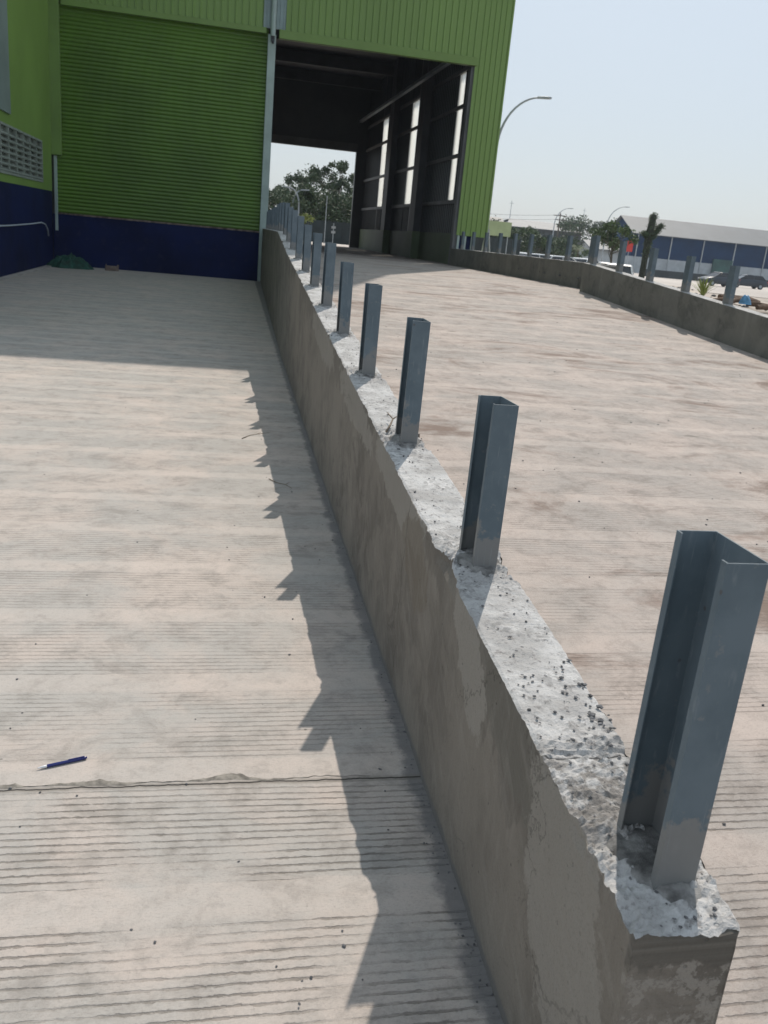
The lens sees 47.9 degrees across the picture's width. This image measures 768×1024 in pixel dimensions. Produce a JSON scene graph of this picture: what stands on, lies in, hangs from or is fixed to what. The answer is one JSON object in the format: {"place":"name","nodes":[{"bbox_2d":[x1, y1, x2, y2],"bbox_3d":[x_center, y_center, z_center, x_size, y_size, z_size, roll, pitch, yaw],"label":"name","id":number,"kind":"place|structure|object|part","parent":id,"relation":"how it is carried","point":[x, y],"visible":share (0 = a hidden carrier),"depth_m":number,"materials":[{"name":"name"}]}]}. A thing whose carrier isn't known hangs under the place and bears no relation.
{"place":"outdoors","nodes":[
{"label":"outdoors","id":0,"kind":"place"},
{"bbox_2d":[0,267,502,1023],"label":"yard pavement","id":1,"kind":"structure","parent":0,"point":[154,623],"depth_m":3.10,"materials":[{"name":"concrete"}]},
{"bbox_2d":[37,756,86,768],"bbox_3d":[-1.009,0.786,2.712,0.150,0.012,0.011,-5,20,-31],"label":"ballpoint pen","id":2,"kind":"object","parent":1,"relation":"on","point":[65,761],"visible":1,"depth_m":2.71,"materials":[{"name":"plastic"}]},
{"bbox_2d":[46,252,93,269],"bbox_3d":[-9.217,-7.378,25.312,1.381,0.461,0.872,2,18,-12],"label":"net heap","id":3,"kind":"object","parent":1,"relation":"on","point":[71,261],"visible":0.99,"depth_m":25.13,"materials":[{"name":"fabric"}]},
{"bbox_2d":[105,264,118,270],"bbox_3d":[-8.146,-7.323,25.875,0.390,0.190,0.200,-2,19,-23],"label":"concrete block","id":4,"kind":"object","parent":1,"relation":"on","point":[111,268],"depth_m":25.79,"materials":[{"name":"concrete"}]},
{"bbox_2d":[0,773,362,788],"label":"joint mortar","id":5,"kind":"object","parent":1,"relation":"on","point":[229,776],"visible":1,"depth_m":2.66,"materials":[{"name":"concrete"}]},
{"bbox_2d":[9,335,496,1012],"bbox_3d":[-3.349,-1.044,7.801,5.540,0.009,13.836,2,18,-12],"label":"yard grit","id":6,"kind":"object","parent":1,"relation":"on","point":[379,769],"visible":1,"depth_m":2.58,"materials":[{"name":"gravel"}]},
{"bbox_2d":[260,229,739,1023],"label":"ramp wall","id":7,"kind":"structure","parent":1,"relation":"on","point":[566,915],"depth_m":2.14,"materials":[{"name":"concrete"}]},
{"bbox_2d":[269,209,272,229],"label":"steel post","id":8,"kind":"object","parent":7,"relation":"on","point":[271,218],"visible":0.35,"depth_m":21.14,"materials":[{"name":"metal"}]},
{"bbox_2d":[272,207,274,229],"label":"steel post","id":9,"kind":"object","parent":7,"relation":"on","point":[273,219],"visible":0.41,"depth_m":19.94,"materials":[{"name":"metal"}]},
{"bbox_2d":[274,207,276,229],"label":"steel post","id":10,"kind":"object","parent":7,"relation":"on","point":[275,211],"visible":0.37,"depth_m":18.78,"materials":[{"name":"metal"}]},
{"bbox_2d":[276,204,278,229],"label":"steel post","id":11,"kind":"object","parent":7,"relation":"on","point":[277,214],"visible":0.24,"depth_m":17.59,"materials":[{"name":"metal"}]},
{"bbox_2d":[277,203,281,230],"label":"steel post","id":12,"kind":"object","parent":7,"relation":"on","point":[279,217],"visible":0.39,"depth_m":16.42,"materials":[{"name":"metal"}]},
{"bbox_2d":[280,202,284,230],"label":"steel post","id":13,"kind":"object","parent":7,"relation":"on","point":[282,216],"visible":0.41,"depth_m":15.25,"materials":[{"name":"metal"}]},
{"bbox_2d":[282,203,289,234],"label":"steel post","id":14,"kind":"object","parent":7,"relation":"on","point":[286,205],"visible":0.55,"depth_m":14.09,"materials":[{"name":"metal"}]},
{"bbox_2d":[286,207,293,241],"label":"steel post","id":15,"kind":"object","parent":7,"relation":"on","point":[289,220],"visible":0.66,"depth_m":12.94,"materials":[{"name":"metal"}]},
{"bbox_2d":[289,210,297,249],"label":"steel post","id":16,"kind":"object","parent":7,"relation":"on","point":[293,229],"visible":0.78,"depth_m":11.78,"materials":[{"name":"metal"}]},
{"bbox_2d":[293,216,304,259],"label":"steel post","id":17,"kind":"object","parent":7,"relation":"on","point":[299,237],"visible":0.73,"depth_m":10.63,"materials":[{"name":"metal"}]},
{"bbox_2d":[300,225,311,272],"bbox_3d":[-0.857,-2.890,9.545,0.145,0.536,0.238,1,18,-12],"label":"steel post","id":18,"kind":"object","parent":7,"relation":"on","point":[307,237],"visible":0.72,"depth_m":9.49,"materials":[{"name":"metal"}]},
{"bbox_2d":[307,233,322,287],"bbox_3d":[-0.669,-2.438,8.433,0.155,0.543,0.236,9,18,10],"label":"steel post","id":19,"kind":"object","parent":7,"relation":"on","point":[316,260],"visible":0.82,"depth_m":8.37,"materials":[{"name":"metal"}]},
{"bbox_2d":[318,242,336,307],"bbox_3d":[-0.470,-1.967,7.253,0.145,0.565,0.238,1,18,-13],"label":"steel post","id":20,"kind":"object","parent":7,"relation":"on","point":[328,275],"visible":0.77,"depth_m":7.20,"materials":[{"name":"metal"}]},
{"bbox_2d":[334,261,353,336],"bbox_3d":[-0.278,-1.487,6.109,0.155,0.540,0.236,9,18,11],"label":"steel post","id":21,"kind":"object","parent":7,"relation":"on","point":[345,298],"visible":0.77,"depth_m":6.05,"materials":[{"name":"metal"}]},
{"bbox_2d":[355,283,382,378],"bbox_3d":[-0.083,-1.019,4.945,0.145,0.554,0.238,2,18,-11],"label":"steel post","id":22,"kind":"object","parent":7,"relation":"on","point":[370,326],"visible":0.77,"depth_m":4.89,"materials":[{"name":"metal"}]},
{"bbox_2d":[385,412,396,432],"bbox_3d":[0.036,-0.412,3.979,0.054,0.047,0.237,5,17,0],"label":"dry twig","id":23,"kind":"object","parent":7,"relation":"on","point":[388,428],"visible":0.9,"depth_m":3.95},
{"bbox_2d":[389,317,430,448],"bbox_3d":[0.118,-0.544,3.757,0.145,0.577,0.238,3,18,-10],"label":"steel post","id":24,"kind":"object","parent":7,"relation":"on","point":[412,378],"visible":0.81,"depth_m":3.71,"materials":[{"name":"metal"}]},
{"bbox_2d":[456,395,518,576],"bbox_3d":[0.306,-0.068,2.623,0.155,0.551,0.236,8,18,9],"label":"steel post","id":25,"kind":"object","parent":7,"relation":"on","point":[491,456],"visible":0.87,"depth_m":2.59,"materials":[{"name":"metal"}]},
{"bbox_2d":[297,268,716,928],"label":"wall top grit","id":26,"kind":"structure","parent":7,"relation":"on","point":[601,720],"depth_m":1.93,"materials":[{"name":"gravel"}]},
{"bbox_2d":[606,530,767,908],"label":"steel post","id":27,"kind":"object","parent":7,"relation":"on","point":[714,591],"visible":0.88,"depth_m":1.45,"materials":[{"name":"metal"}]},
{"bbox_2d":[311,242,348,246],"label":"yard","id":28,"kind":"structure","parent":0,"point":[342,245],"depth_m":53.92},
{"bbox_2d":[299,213,315,224],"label":"yellow shrub","id":29,"kind":"object","parent":28,"relation":"on","point":[308,219],"visible":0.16,"depth_m":55.01,"materials":[{"name":"green plant"}]},
{"bbox_2d":[324,196,327,243],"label":"flag pole","id":30,"kind":"object","parent":28,"relation":"on","point":[325,219],"visible":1,"depth_m":54.25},
{"bbox_2d":[331,223,335,242],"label":"sign post","id":31,"kind":"object","parent":28,"relation":"on","point":[333,227],"visible":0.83,"depth_m":53.58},
{"bbox_2d":[490,217,503,221],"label":"shed","id":32,"kind":"structure","parent":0,"point":[497,218],"depth_m":123.85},
{"bbox_2d":[269,0,767,239],"label":"sky","id":33,"kind":"structure","parent":0,"point":[660,107],"materials":[{"name":"white"}]},
{"bbox_2d":[302,244,767,1023],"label":"ramp","id":34,"kind":"structure","parent":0,"point":[586,542],"depth_m":6.14,"materials":[{"name":"concrete"}]},
{"bbox_2d":[449,248,615,288],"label":"parapet wall","id":35,"kind":"structure","parent":34,"relation":"on","point":[529,267],"depth_m":21.70,"materials":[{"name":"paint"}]},
{"bbox_2d":[460,232,464,248],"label":"steel post","id":36,"kind":"object","parent":35,"relation":"on","point":[462,240],"visible":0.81,"depth_m":27.34,"materials":[{"name":"metal"}]},
{"bbox_2d":[471,232,475,249],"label":"steel post","id":37,"kind":"object","parent":35,"relation":"on","point":[473,240],"visible":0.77,"depth_m":26.22,"materials":[{"name":"metal"}]},
{"bbox_2d":[483,232,488,251],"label":"steel post","id":38,"kind":"object","parent":35,"relation":"on","point":[486,242],"visible":0.84,"depth_m":25.01,"materials":[{"name":"metal"}]},
{"bbox_2d":[496,233,502,252],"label":"steel post","id":39,"kind":"object","parent":35,"relation":"on","point":[499,244],"visible":0.77,"depth_m":23.79,"materials":[{"name":"metal"}]},
{"bbox_2d":[511,233,517,254],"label":"steel post","id":40,"kind":"object","parent":35,"relation":"on","point":[514,243],"visible":0.83,"depth_m":22.63,"materials":[{"name":"metal"}]},
{"bbox_2d":[527,234,534,256],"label":"steel post","id":41,"kind":"object","parent":35,"relation":"on","point":[530,245],"visible":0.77,"depth_m":21.48,"materials":[{"name":"metal"}]},
{"bbox_2d":[544,235,552,258],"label":"steel post","id":42,"kind":"object","parent":35,"relation":"on","point":[548,246],"visible":0.84,"depth_m":20.34,"materials":[{"name":"metal"}]},
{"bbox_2d":[564,236,573,260],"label":"steel post","id":43,"kind":"object","parent":35,"relation":"on","point":[568,248],"visible":0.83,"depth_m":19.17,"materials":[{"name":"metal"}]},
{"bbox_2d":[587,236,593,262],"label":"steel post","id":44,"kind":"object","parent":35,"relation":"on","point":[590,249],"visible":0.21,"depth_m":18.02,"materials":[{"name":"metal"}]},
{"bbox_2d":[396,311,767,824],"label":"ramp grit","id":45,"kind":"object","parent":34,"relation":"on","point":[602,462],"visible":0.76,"depth_m":7.25,"materials":[{"name":"gravel"}]},
{"bbox_2d":[580,263,767,359],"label":"parapet wall","id":46,"kind":"structure","parent":34,"relation":"on","point":[741,328],"depth_m":13.27,"materials":[{"name":"concrete"}]},
{"bbox_2d":[590,235,600,264],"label":"steel post","id":47,"kind":"object","parent":46,"relation":"on","point":[595,250],"visible":0.82,"depth_m":16.54,"materials":[{"name":"metal"}]},
{"bbox_2d":[615,241,627,271],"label":"steel post","id":48,"kind":"object","parent":46,"relation":"on","point":[621,256],"visible":0.87,"depth_m":15.49,"materials":[{"name":"metal"}]},
{"bbox_2d":[645,248,658,281],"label":"steel post","id":49,"kind":"object","parent":46,"relation":"on","point":[652,263],"visible":0.84,"depth_m":14.40,"materials":[{"name":"metal"}]},
{"bbox_2d":[680,256,695,291],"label":"steel post","id":50,"kind":"object","parent":46,"relation":"on","point":[688,274],"visible":0.85,"depth_m":13.29,"materials":[{"name":"metal"}]},
{"bbox_2d":[722,265,740,305],"bbox_3d":[4.913,-3.183,12.230,0.155,0.584,0.236,9,18,10],"label":"steel post","id":51,"kind":"object","parent":46,"relation":"on","point":[731,285],"visible":0.87,"depth_m":12.19,"materials":[{"name":"metal"}]},
{"bbox_2d":[503,219,585,256],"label":"grey shed","id":52,"kind":"structure","parent":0,"point":[545,228],"depth_m":171.18,"materials":[{"name":"metal"}]},
{"bbox_2d":[434,255,767,314],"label":"soil bank","id":53,"kind":"structure","parent":0,"point":[709,296],"depth_m":16.13,"materials":[{"name":"soil"}]},
{"bbox_2d":[518,268,766,310],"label":"rubble","id":54,"kind":"object","parent":53,"relation":"on","point":[713,295],"visible":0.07,"depth_m":16.57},
{"bbox_2d":[717,294,742,297],"bbox_3d":[6.367,-3.926,15.795,0.666,0.094,0.102,-2,19,-24],"label":"timber log","id":55,"kind":"object","parent":54,"relation":"on","point":[720,295],"visible":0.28,"depth_m":15.66,"materials":[{"name":"brown wood"}]},
{"bbox_2d":[746,302,767,306],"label":"timber log","id":56,"kind":"object","parent":54,"relation":"on","point":[753,304],"visible":0.59,"depth_m":15.15,"materials":[{"name":"brown wood"}]},
{"bbox_2d":[733,298,740,302],"bbox_3d":[6.189,-3.705,15.117,0.431,0.094,0.102,-12,24,-31],"label":"timber log","id":57,"kind":"object","parent":56,"relation":"on","point":[736,300],"visible":0.34,"depth_m":15.05,"materials":[{"name":"brown wood"}]},
{"bbox_2d":[755,305,767,309],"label":"timber log","id":58,"kind":"object","parent":54,"relation":"on","point":[761,307],"visible":1,"depth_m":14.46,"materials":[{"name":"brown wood"}]},
{"bbox_2d":[692,278,718,295],"bbox_3d":[5.696,-4.045,15.479,0.642,0.389,0.630,11,18,18],"label":"agave plant","id":59,"kind":"object","parent":53,"relation":"on","point":[703,288],"visible":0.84,"depth_m":15.41,"materials":[{"name":"green plant"}]},
{"bbox_2d":[738,295,750,304],"bbox_3d":[5.533,-3.245,13.200,0.165,0.142,0.149,-6,21,-32],"label":"plastic bag","id":60,"kind":"object","parent":53,"relation":"on","point":[745,299],"visible":1,"depth_m":13.17,"materials":[{"name":"plastic"}]},
{"bbox_2d":[634,273,767,297],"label":"parking ground","id":61,"kind":"structure","parent":0,"point":[742,290],"depth_m":85.86,"materials":[{"name":"concrete"}]},
{"bbox_2d":[518,226,546,253],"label":"broadleaf tree","id":62,"kind":"object","parent":61,"relation":"on","point":[542,242],"visible":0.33,"depth_m":89.98,"materials":[{"name":"green plant"}]},
{"bbox_2d":[533,228,556,254],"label":"broadleaf tree","id":63,"kind":"object","parent":61,"relation":"on","point":[553,249],"visible":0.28,"depth_m":92.27,"materials":[{"name":"green plant"}]},
{"bbox_2d":[532,235,575,256],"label":"broadleaf tree","id":64,"kind":"object","parent":61,"relation":"on","point":[561,242],"visible":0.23,"depth_m":99.27,"materials":[{"name":"green plant"}]},
{"bbox_2d":[554,213,566,237],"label":"power pole","id":65,"kind":"object","parent":61,"relation":"on","point":[560,215],"visible":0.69,"depth_m":150.02,"materials":[{"name":"metal"}]},
{"bbox_2d":[516,219,599,227],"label":"power line","id":66,"kind":"object","parent":65,"relation":"attached to","point":[543,219],"visible":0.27,"depth_m":149.32,"materials":[{"name":"grey metal"}]},
{"bbox_2d":[552,208,572,237],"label":"street lamp","id":67,"kind":"object","parent":61,"relation":"on","point":[556,217],"visible":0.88,"depth_m":119.82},
{"bbox_2d":[556,234,588,257],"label":"broadleaf tree","id":68,"kind":"object","parent":61,"relation":"on","point":[573,251],"visible":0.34,"depth_m":100.53,"materials":[{"name":"green plant"}]},
{"bbox_2d":[561,244,588,257],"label":"palm tree","id":69,"kind":"object","parent":61,"relation":"on","point":[578,250],"visible":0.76,"depth_m":81.12,"materials":[{"name":"green plant"}]},
{"bbox_2d":[573,257,598,263],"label":"parked car","id":70,"kind":"object","parent":61,"relation":"on","point":[586,259],"visible":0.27,"depth_m":70.36,"materials":[{"name":"white paint"}]},
{"bbox_2d":[556,214,617,239],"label":"rain tree","id":71,"kind":"object","parent":61,"relation":"on","point":[568,225],"visible":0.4,"depth_m":162.98,"materials":[{"name":"green plant"}]},
{"bbox_2d":[577,239,626,262],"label":"white house","id":72,"kind":"structure","parent":61,"relation":"on","point":[606,258],"depth_m":120.94,"materials":[{"name":"paint"}]},
{"bbox_2d":[601,207,629,261],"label":"street lamp","id":73,"kind":"object","parent":61,"relation":"on","point":[606,230],"visible":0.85,"depth_m":111.51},
{"bbox_2d":[626,241,632,263],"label":"red sign","id":74,"kind":"object","parent":61,"relation":"on","point":[629,248],"visible":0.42,"depth_m":102.54,"materials":[{"name":"paint"}]},
{"bbox_2d":[610,215,767,279],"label":"blue shed","id":75,"kind":"structure","parent":61,"relation":"on","point":[713,248],"depth_m":146.72,"materials":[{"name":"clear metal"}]},
{"bbox_2d":[710,259,732,272],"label":"sliding door","id":76,"kind":"structure","parent":75,"relation":"in","point":[718,265],"depth_m":147.14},
{"bbox_2d":[645,269,767,286],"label":"boundary wall","id":77,"kind":"structure","parent":61,"relation":"on","point":[668,274],"depth_m":117.16,"materials":[{"name":"concrete"}]},
{"bbox_2d":[697,272,739,286],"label":"parked car","id":78,"kind":"object","parent":61,"relation":"on","point":[719,277],"visible":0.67,"depth_m":92.36,"materials":[{"name":"paint"}]},
{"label":"windows","id":79,"kind":"part","parent":78,"relation":"part of","materials":[{"name":"grey glass"}]},
{"bbox_2d":[737,274,767,289],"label":"parked car","id":80,"kind":"object","parent":61,"relation":"on","point":[757,282],"visible":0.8,"depth_m":97.30,"materials":[{"name":"paint"}]},
{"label":"windows","id":81,"kind":"part","parent":80,"relation":"part of","materials":[{"name":"grey glass"}]},
{"bbox_2d":[707,293,767,310],"bbox_3d":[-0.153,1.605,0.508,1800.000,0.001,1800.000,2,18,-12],"label":"ground","id":82,"kind":"structure","parent":0,"point":[763,300],"depth_m":60.65,"materials":[{"name":"soil"}]},
{"bbox_2d":[0,0,52,280],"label":"annex building","id":83,"kind":"structure","parent":82,"relation":"on","point":[25,166],"depth_m":21.71,"materials":[{"name":"green paint"}]},
{"bbox_2d":[0,222,48,235],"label":"pipe","id":84,"kind":"object","parent":83,"relation":"attached to","point":[26,224],"depth_m":22.12,"materials":[{"name":"metal"}]},
{"bbox_2d":[269,186,278,208],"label":"broadleaf tree","id":85,"kind":"object","parent":82,"relation":"on","point":[273,192],"visible":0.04,"depth_m":88.14,"materials":[{"name":"green plant"}]},
{"bbox_2d":[270,181,293,204],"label":"broadleaf tree","id":86,"kind":"object","parent":82,"relation":"on","point":[282,188],"visible":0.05,"depth_m":91.41,"materials":[{"name":"green plant"}]},
{"bbox_2d":[48,0,515,280],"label":"green warehouse","id":87,"kind":"structure","parent":82,"relation":"on","point":[171,121],"depth_m":26.34,"materials":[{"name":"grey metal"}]},
{"bbox_2d":[268,185,309,215],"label":"broadleaf tree","id":88,"kind":"object","parent":82,"relation":"on","point":[272,200],"visible":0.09,"depth_m":73.56,"materials":[{"name":"green plant"}]},
{"bbox_2d":[283,186,299,215],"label":"street lamp","id":89,"kind":"object","parent":82,"relation":"on","point":[297,197],"visible":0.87,"depth_m":69.51,"materials":[{"name":"metal"}]},
{"bbox_2d":[272,170,311,217],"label":"broadleaf tree","id":90,"kind":"object","parent":82,"relation":"on","point":[300,178],"visible":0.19,"depth_m":85.93,"materials":[{"name":"green plant"}]},
{"bbox_2d":[277,182,350,222],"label":"broadleaf tree","id":91,"kind":"object","parent":82,"relation":"on","point":[307,200],"visible":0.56,"depth_m":70.94,"materials":[{"name":"green plant"}]},
{"bbox_2d":[282,163,346,214],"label":"broadleaf tree","id":92,"kind":"object","parent":82,"relation":"on","point":[314,170],"visible":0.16,"depth_m":80.49,"materials":[{"name":"green plant"}]},
{"bbox_2d":[308,189,351,222],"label":"broadleaf tree","id":93,"kind":"object","parent":82,"relation":"on","point":[343,203],"visible":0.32,"depth_m":72.73,"materials":[{"name":"green plant"}]},
{"bbox_2d":[307,160,353,209],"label":"broadleaf tree","id":94,"kind":"object","parent":82,"relation":"on","point":[341,166],"visible":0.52,"depth_m":78.53,"materials":[{"name":"green plant"}]},
{"bbox_2d":[330,173,353,198],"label":"broadleaf tree","id":95,"kind":"object","parent":82,"relation":"on","point":[348,179],"visible":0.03,"depth_m":82.32,"materials":[{"name":"green plant"}]},
{"bbox_2d":[304,220,520,254],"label":"fence","id":96,"kind":"object","parent":82,"relation":"on","point":[341,235],"visible":0.12,"depth_m":60.52,"materials":[{"name":"metal"}]},
{"bbox_2d":[481,229,489,251],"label":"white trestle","id":97,"kind":"object","parent":82,"relation":"on","point":[488,240],"visible":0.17,"depth_m":44.66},
{"bbox_2d":[487,220,511,253],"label":"notice board","id":98,"kind":"object","parent":82,"relation":"on","point":[496,228],"visible":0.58,"depth_m":59.40,"materials":[{"name":"metal"}]},
{"bbox_2d":[490,215,517,238],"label":"broadleaf tree","id":99,"kind":"object","parent":82,"relation":"on","point":[513,230],"visible":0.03,"depth_m":69.16,"materials":[{"name":"green plant"}]},
{"bbox_2d":[482,96,551,250],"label":"street lamp","id":100,"kind":"object","parent":82,"relation":"on","point":[517,106],"visible":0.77,"depth_m":42.87,"materials":[{"name":"metal"}]},
{"bbox_2d":[508,227,534,252],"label":"broadleaf tree","id":101,"kind":"object","parent":82,"relation":"on","point":[524,245],"visible":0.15,"depth_m":79.07,"materials":[{"name":"green plant"}]},
{"bbox_2d":[519,252,544,257],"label":"parked car","id":102,"kind":"object","parent":82,"relation":"on","point":[534,255],"visible":0.16,"depth_m":65.84,"materials":[{"name":"white paint"}]},
{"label":"windows","id":103,"kind":"part","parent":102,"relation":"part of","materials":[{"name":"grey glass"}]},
{"bbox_2d":[550,255,575,260],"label":"parked car","id":104,"kind":"object","parent":82,"relation":"on","point":[558,257],"visible":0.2,"depth_m":66.03,"materials":[{"name":"white paint"}]},
{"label":"windows","id":105,"kind":"part","parent":104,"relation":"part of","materials":[{"name":"grey glass"}]},
{"bbox_2d":[589,219,639,262],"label":"young tree","id":106,"kind":"object","parent":82,"relation":"on","point":[611,243],"visible":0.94,"depth_m":56.02,"materials":[{"name":"green plant"}]},
{"bbox_2d":[607,263,633,274],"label":"parked car","id":107,"kind":"object","parent":82,"relation":"on","point":[628,269],"visible":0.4,"depth_m":50.01,"materials":[{"name":"white paint"}]},
{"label":"windows","id":108,"kind":"part","parent":107,"relation":"part of","materials":[{"name":"grey glass"}]},
{"bbox_2d":[638,212,664,277],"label":"pruned tree","id":109,"kind":"object","parent":82,"relation":"on","point":[650,232],"visible":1,"depth_m":51.19,"materials":[{"name":"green plant"}]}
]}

